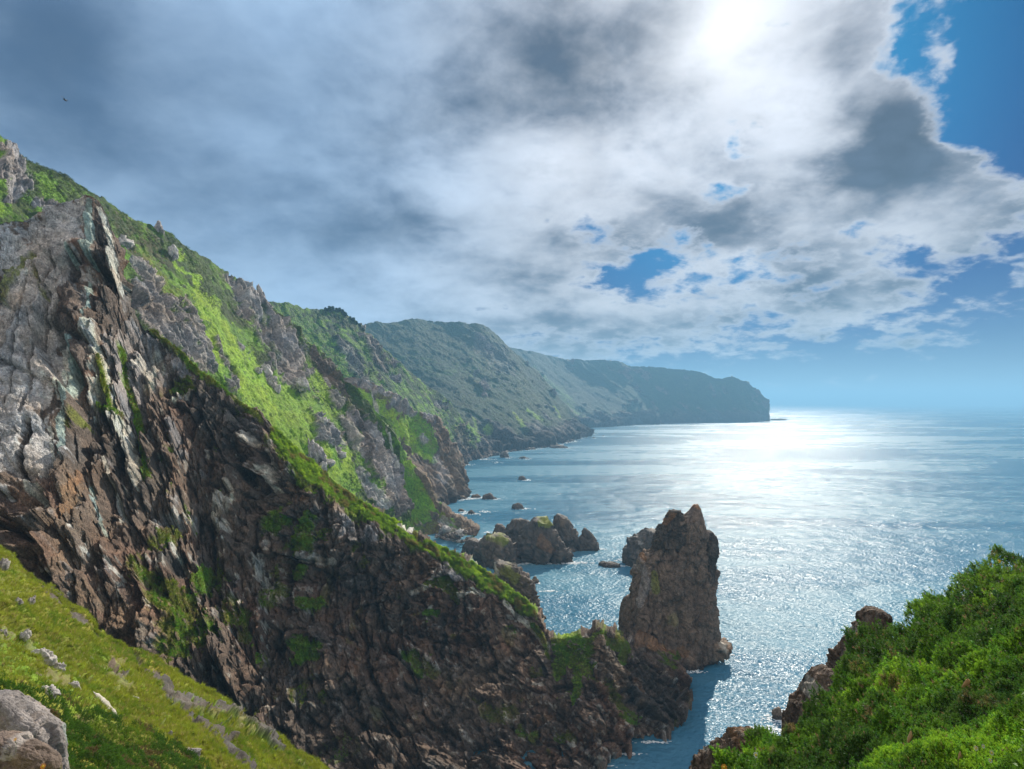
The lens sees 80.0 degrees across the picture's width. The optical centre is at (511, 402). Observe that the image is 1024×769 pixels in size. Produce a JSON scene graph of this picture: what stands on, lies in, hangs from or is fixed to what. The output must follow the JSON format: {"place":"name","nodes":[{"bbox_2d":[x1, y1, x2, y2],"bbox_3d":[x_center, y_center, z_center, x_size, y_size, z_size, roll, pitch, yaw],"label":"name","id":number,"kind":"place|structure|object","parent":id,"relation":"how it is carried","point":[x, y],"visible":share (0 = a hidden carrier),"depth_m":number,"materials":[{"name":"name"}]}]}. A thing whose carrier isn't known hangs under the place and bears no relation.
{"place":"outdoors","nodes":[
{"label":"outdoors","id":0,"kind":"place"},
{"bbox_2d":[0,544,332,768],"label":"hillside","id":1,"kind":"structure","parent":0,"point":[269,733],"depth_m":39.33,"materials":[{"name":"green plant"}]},
{"bbox_2d":[0,629,7,636],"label":"slope rock","id":2,"kind":"object","parent":1,"relation":"on","point":[4,631],"visible":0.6,"depth_m":34.53,"materials":[{"name":"stone"}]},
{"bbox_2d":[0,558,10,570],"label":"slope rock","id":3,"kind":"object","parent":1,"relation":"on","point":[4,564],"visible":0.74,"depth_m":53.50,"materials":[{"name":"stone"}]},
{"bbox_2d":[15,597,23,604],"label":"slope rock","id":4,"kind":"object","parent":1,"relation":"on","point":[18,599],"visible":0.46,"depth_m":42.53,"materials":[{"name":"stone"}]},
{"bbox_2d":[19,629,31,641],"bbox_3d":[-28.596,13.679,35.870,0.556,0.804,0.668,20,2,5],"label":"slope rock","id":5,"kind":"object","parent":1,"relation":"on","point":[26,634],"visible":0.98,"depth_m":35.71,"materials":[{"name":"stone"}]},
{"bbox_2d":[0,730,62,768],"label":"boulder","id":6,"kind":"object","parent":1,"relation":"on","point":[31,752],"visible":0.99,"depth_m":7.54,"materials":[{"name":"stone"}]},
{"bbox_2d":[28,595,35,604],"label":"slope rock","id":7,"kind":"object","parent":1,"relation":"on","point":[32,599],"visible":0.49,"depth_m":48.38,"materials":[{"name":"stone"}]},
{"bbox_2d":[0,689,69,768],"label":"boulder","id":8,"kind":"object","parent":1,"relation":"on","point":[20,711],"visible":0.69,"depth_m":8.99,"materials":[{"name":"stone"}]},
{"bbox_2d":[31,648,57,665],"bbox_3d":[-25.403,13.790,32.888,1.498,1.249,0.936,0,0,-20],"label":"slope rock","id":9,"kind":"object","parent":1,"relation":"on","point":[50,657],"visible":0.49,"depth_m":32.80,"materials":[{"name":"stone"}]},
{"bbox_2d":[42,684,60,698],"bbox_3d":[-18.760,11.784,24.728,0.899,0.517,0.586,20,3,9],"label":"slope rock","id":10,"kind":"object","parent":1,"relation":"on","point":[56,692],"visible":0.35,"depth_m":24.71,"materials":[{"name":"stone"}]},
{"bbox_2d":[53,662,65,672],"bbox_3d":[-24.607,14.496,33.050,0.784,0.869,0.796,21,-5,-15],"label":"slope rock","id":11,"kind":"object","parent":1,"relation":"on","point":[59,665],"visible":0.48,"depth_m":32.99,"materials":[{"name":"stone"}]},
{"bbox_2d":[68,681,80,688],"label":"slope rock","id":12,"kind":"object","parent":1,"relation":"on","point":[75,683],"visible":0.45,"depth_m":30.34,"materials":[{"name":"stone"}]},
{"bbox_2d":[93,691,116,713],"bbox_3d":[-19.547,14.636,29.275,0.364,2.070,0.673,-42,0,0],"label":"slope rock","id":13,"kind":"object","parent":1,"relation":"on","point":[106,702],"visible":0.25,"depth_m":29.36,"materials":[{"name":"stone"}]},
{"bbox_2d":[0,671,211,768],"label":"gorse thicket","id":14,"kind":"object","parent":1,"relation":"on","point":[101,748],"visible":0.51,"depth_m":24.36,"materials":[{"name":"green plant"}]},
{"bbox_2d":[187,747,201,759],"bbox_3d":[-15.488,17.036,29.553,0.890,0.750,0.514,0,0,-9],"label":"slope rock","id":15,"kind":"object","parent":1,"relation":"on","point":[197,751],"visible":0.41,"depth_m":29.51,"materials":[{"name":"stone"}]},
{"bbox_2d":[0,136,414,530],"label":"hillside","id":16,"kind":"structure","parent":0,"point":[155,304],"depth_m":408.50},
{"bbox_2d":[118,234,134,248],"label":"crag","id":17,"kind":"structure","parent":16,"relation":"on","point":[128,243],"depth_m":342.47,"materials":[{"name":"grey stone"}]},
{"bbox_2d":[154,220,161,231],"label":"crag","id":18,"kind":"structure","parent":16,"relation":"on","point":[158,225],"depth_m":400.40,"materials":[{"name":"grey stone"}]},
{"bbox_2d":[167,244,178,258],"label":"crag","id":19,"kind":"structure","parent":16,"relation":"on","point":[173,250],"depth_m":391.26,"materials":[{"name":"grey stone"}]},
{"bbox_2d":[0,134,411,528],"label":"hill scrub","id":20,"kind":"object","parent":16,"relation":"on","point":[60,186],"visible":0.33,"depth_m":377.12,"materials":[{"name":"green plant"}]},
{"bbox_2d":[255,367,262,374],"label":"crag","id":21,"kind":"structure","parent":16,"relation":"on","point":[258,370],"depth_m":402.53,"materials":[{"name":"grey stone"}]},
{"bbox_2d":[256,284,262,296],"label":"crag","id":22,"kind":"structure","parent":16,"relation":"on","point":[259,289],"depth_m":492.84,"materials":[{"name":"grey stone"}]},
{"bbox_2d":[261,364,272,378],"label":"crag","id":23,"kind":"structure","parent":16,"relation":"on","point":[267,370],"depth_m":416.74,"materials":[{"name":"grey stone"}]},
{"bbox_2d":[267,376,277,387],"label":"crag","id":24,"kind":"structure","parent":16,"relation":"on","point":[271,382],"depth_m":408.78,"materials":[{"name":"grey stone"}]},
{"bbox_2d":[274,384,280,393],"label":"crag","id":25,"kind":"structure","parent":16,"relation":"on","point":[277,388],"depth_m":408.10,"materials":[{"name":"grey stone"}]},
{"bbox_2d":[295,377,308,391],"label":"crag","id":26,"kind":"structure","parent":16,"relation":"on","point":[301,384],"depth_m":439.94,"materials":[{"name":"grey stone"}]},
{"bbox_2d":[307,438,315,459],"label":"crag","id":27,"kind":"structure","parent":16,"relation":"on","point":[311,451],"depth_m":397.53,"materials":[{"name":"grey stone"}]},
{"bbox_2d":[310,439,326,464],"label":"crag","id":28,"kind":"structure","parent":16,"relation":"on","point":[321,455],"depth_m":400.63,"materials":[{"name":"grey stone"}]},
{"bbox_2d":[319,461,327,470],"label":"crag","id":29,"kind":"structure","parent":16,"relation":"on","point":[324,465],"depth_m":399.50,"materials":[{"name":"grey stone"}]},
{"bbox_2d":[319,417,327,425],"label":"crag","id":30,"kind":"structure","parent":16,"relation":"on","point":[324,420],"depth_m":423.67,"materials":[{"name":"grey stone"}]},
{"bbox_2d":[327,458,334,466],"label":"crag","id":31,"kind":"structure","parent":16,"relation":"on","point":[330,462],"depth_m":409.44,"materials":[{"name":"grey stone"}]},
{"bbox_2d":[338,451,345,458],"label":"crag","id":32,"kind":"structure","parent":16,"relation":"on","point":[342,454],"depth_m":433.14,"materials":[{"name":"grey stone"}]},
{"bbox_2d":[365,485,371,493],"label":"crag","id":33,"kind":"structure","parent":16,"relation":"on","point":[368,488],"depth_m":450.49,"materials":[{"name":"grey stone"}]},
{"bbox_2d":[0,195,692,768],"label":"cliff","id":34,"kind":"structure","parent":0,"point":[84,511],"depth_m":182.16,"materials":[{"name":"stone"}]},
{"bbox_2d":[83,327,681,765],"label":"ledge plants","id":35,"kind":"object","parent":34,"relation":"on","point":[201,579],"visible":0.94,"depth_m":189.49,"materials":[{"name":"green plant"}]},
{"bbox_2d":[269,425,535,617],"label":"gorse cushions","id":36,"kind":"object","parent":34,"relation":"on","point":[297,459],"visible":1,"depth_m":233.70,"materials":[{"name":"green plant"}]},
{"bbox_2d":[269,301,499,461],"bbox_3d":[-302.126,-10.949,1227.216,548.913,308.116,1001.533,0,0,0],"label":"hills","id":37,"kind":"structure","parent":0,"point":[347,346],"depth_m":1057.38,"materials":[{"name":"green plant"}]},
{"bbox_2d":[343,377,471,504],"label":"hillside","id":38,"kind":"structure","parent":0,"point":[430,448],"depth_m":757.09,"materials":[{"name":"grey stone"}]},
{"bbox_2d":[375,411,479,536],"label":"hillside","id":39,"kind":"structure","parent":0,"point":[431,513],"depth_m":577.52,"materials":[{"name":"green plant"}]},
{"bbox_2d":[364,318,594,454],"bbox_3d":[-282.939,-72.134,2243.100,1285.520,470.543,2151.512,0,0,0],"label":"mountain","id":40,"kind":"structure","parent":0,"point":[494,389],"depth_m":1967.64,"materials":[{"name":"green plant"}]},
{"bbox_2d":[0,0,1023,403],"label":"sky","id":41,"kind":"structure","parent":0,"point":[798,201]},
{"bbox_2d":[509,347,769,427],"bbox_3d":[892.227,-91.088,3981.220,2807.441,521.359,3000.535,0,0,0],"label":"mountain","id":42,"kind":"structure","parent":0,"point":[599,393],"depth_m":3685.22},
{"bbox_2d":[428,404,1023,768],"bbox_3d":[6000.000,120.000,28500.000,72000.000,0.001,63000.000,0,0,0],"label":"sea","id":43,"kind":"structure","parent":0,"point":[824,523],"depth_m":667.35,"materials":[{"name":"liquid"}]},
{"bbox_2d":[461,537,478,557],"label":"sea rock","id":44,"kind":"object","parent":43,"relation":"in","point":[469,545],"visible":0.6,"depth_m":474.78,"materials":[{"name":"grey stone"}]},
{"bbox_2d":[471,494,480,497],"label":"sea rock","id":45,"kind":"object","parent":43,"relation":"in","point":[476,496],"visible":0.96,"depth_m":771.59,"materials":[{"name":"grey stone"}]},
{"bbox_2d":[482,493,496,498],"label":"sea rock","id":46,"kind":"object","parent":43,"relation":"in","point":[488,496],"visible":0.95,"depth_m":760.09,"materials":[{"name":"grey stone"}]},
{"bbox_2d":[473,532,521,568],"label":"sea rock","id":47,"kind":"object","parent":43,"relation":"in","point":[489,549],"visible":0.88,"depth_m":445.39,"materials":[{"name":"grey stone"}]},
{"bbox_2d":[493,523,504,533],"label":"sea rock","id":48,"kind":"object","parent":43,"relation":"in","point":[499,527],"visible":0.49,"depth_m":526.48,"materials":[{"name":"grey stone"}]},
{"bbox_2d":[500,451,509,457],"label":"sea rock","id":49,"kind":"object","parent":43,"relation":"in","point":[504,454],"visible":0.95,"depth_m":1335.73,"materials":[{"name":"grey stone"}]},
{"bbox_2d":[503,518,528,542],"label":"sea rock","id":50,"kind":"object","parent":43,"relation":"in","point":[513,528],"visible":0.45,"depth_m":502.30,"materials":[{"name":"grey stone"}]},
{"bbox_2d":[512,503,523,508],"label":"sea rock","id":51,"kind":"object","parent":43,"relation":"in","point":[517,506],"visible":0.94,"depth_m":689.76,"materials":[{"name":"grey stone"}]},
{"bbox_2d":[493,559,546,627],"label":"sea rock","id":52,"kind":"object","parent":43,"relation":"in","point":[515,577],"visible":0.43,"depth_m":294.66,"materials":[{"name":"grey stone"}]},
{"bbox_2d":[517,516,573,564],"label":"sea rock","id":53,"kind":"object","parent":43,"relation":"in","point":[540,542],"visible":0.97,"depth_m":456.96,"materials":[{"name":"grey stone"}]},
{"bbox_2d":[549,445,567,447],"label":"sea rock","id":54,"kind":"object","parent":43,"relation":"in","point":[556,446],"visible":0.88,"depth_m":1620.51,"materials":[{"name":"grey stone"}]},
{"bbox_2d":[553,513,579,551],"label":"sea rock","id":55,"kind":"object","parent":43,"relation":"in","point":[566,530],"visible":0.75,"depth_m":492.03,"materials":[{"name":"grey stone"}]},
{"bbox_2d":[576,527,599,550],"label":"sea rock","id":56,"kind":"object","parent":43,"relation":"in","point":[588,540],"visible":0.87,"depth_m":495.24,"materials":[{"name":"grey stone"}]},
{"bbox_2d":[598,561,620,567],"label":"sea rock","id":57,"kind":"object","parent":43,"relation":"in","point":[609,564],"visible":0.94,"depth_m":446.42,"materials":[{"name":"grey stone"}]},
{"bbox_2d":[457,438,783,766],"bbox_3d":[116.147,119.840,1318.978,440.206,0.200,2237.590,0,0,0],"label":"sea foam","id":58,"kind":"object","parent":43,"relation":"on","point":[697,671],"visible":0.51,"depth_m":272.02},
{"bbox_2d":[622,527,655,566],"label":"sea rock","id":59,"kind":"object","parent":43,"relation":"in","point":[637,544],"visible":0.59,"depth_m":448.67,"materials":[{"name":"grey stone"}]},
{"bbox_2d":[618,504,720,670],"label":"sea stack","id":60,"kind":"object","parent":43,"relation":"in","point":[669,600],"visible":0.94,"depth_m":277.88,"materials":[{"name":"stone"}]},
{"bbox_2d":[711,637,732,664],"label":"rock ledge","id":61,"kind":"object","parent":43,"relation":"in","point":[722,648],"visible":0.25,"depth_m":278.46,"materials":[{"name":"stone"}]},
{"bbox_2d":[771,706,781,719],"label":"sea rock","id":62,"kind":"object","parent":43,"relation":"in","point":[776,712],"visible":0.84,"depth_m":231.02,"materials":[{"name":"grey stone"}]},
{"bbox_2d":[770,418,785,420],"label":"sea rock","id":63,"kind":"object","parent":43,"relation":"in","point":[778,419],"visible":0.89,"depth_m":4137.24,"materials":[{"name":"grey stone"}]},
{"bbox_2d":[719,580,1022,768],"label":"hillside","id":64,"kind":"structure","parent":0,"point":[1012,679],"depth_m":13.09,"materials":[{"name":"green plant"}]},
{"bbox_2d":[709,544,1023,768],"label":"gorse thicket","id":65,"kind":"object","parent":64,"relation":"on","point":[859,698],"visible":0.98,"depth_m":13.43,"materials":[{"name":"green plant"}]},
{"bbox_2d":[907,731,911,742],"bbox_3d":[6.599,5.647,10.130,0.093,0.412,0.061,0,0,0],"label":"seed stalk","id":66,"kind":"object","parent":65,"relation":"on","point":[909,738],"visible":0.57,"depth_m":10.12,"materials":[{"name":"brown plant"}]},
{"bbox_2d":[961,679,969,687],"bbox_3d":[8.661,5.447,11.646,0.177,0.363,0.033,0,0,0],"label":"seed stalk","id":67,"kind":"object","parent":65,"relation":"on","point":[966,683],"visible":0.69,"depth_m":11.64,"materials":[{"name":"brown plant"}]},
{"bbox_2d":[740,595,1023,768],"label":"gorse thicket","id":68,"kind":"object","parent":64,"relation":"on","point":[1019,764],"visible":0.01,"depth_m":6.70,"materials":[{"name":"green plant"}]},
{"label":"cliff","id":69,"kind":"structure","parent":0,"visible":0},
{"bbox_2d":[689,726,753,768],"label":"rock outcrop","id":70,"kind":"object","parent":69,"relation":"on","point":[704,758],"visible":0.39,"depth_m":34.11,"materials":[{"name":"stone"}]},
{"bbox_2d":[781,664,834,732],"bbox_3d":[18.734,23.016,37.982,3.282,12.921,4.843,0,0,0],"label":"rock outcrop","id":71,"kind":"object","parent":69,"relation":"on","point":[793,712],"visible":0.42,"depth_m":38.29,"materials":[{"name":"grey stone"}]},
{"bbox_2d":[825,605,892,672],"bbox_3d":[23.705,21.291,41.854,4.570,14.304,4.051,0,0,0],"label":"rock outcrop","id":72,"kind":"object","parent":69,"relation":"on","point":[870,614],"visible":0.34,"depth_m":42.12,"materials":[{"name":"grey stone"}]},
{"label":"boulder","id":73,"kind":"object","parent":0,"visible":0},
{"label":"boulder","id":74,"kind":"object","parent":73,"relation":"on","visible":0},
{"bbox_2d":[441,525,451,532],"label":"boulder","id":75,"kind":"object","parent":74,"relation":"on","point":[445,529],"visible":1,"depth_m":533.77,"materials":[{"name":"grey stone"}]},
{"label":"boulder","id":76,"kind":"object","parent":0,"visible":0},
{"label":"boulder","id":77,"kind":"object","parent":76,"relation":"on","visible":0},
{"bbox_2d":[455,528,463,536],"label":"boulder","id":78,"kind":"object","parent":77,"relation":"on","point":[459,531],"visible":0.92,"depth_m":522.86,"materials":[{"name":"grey stone"}]}
]}

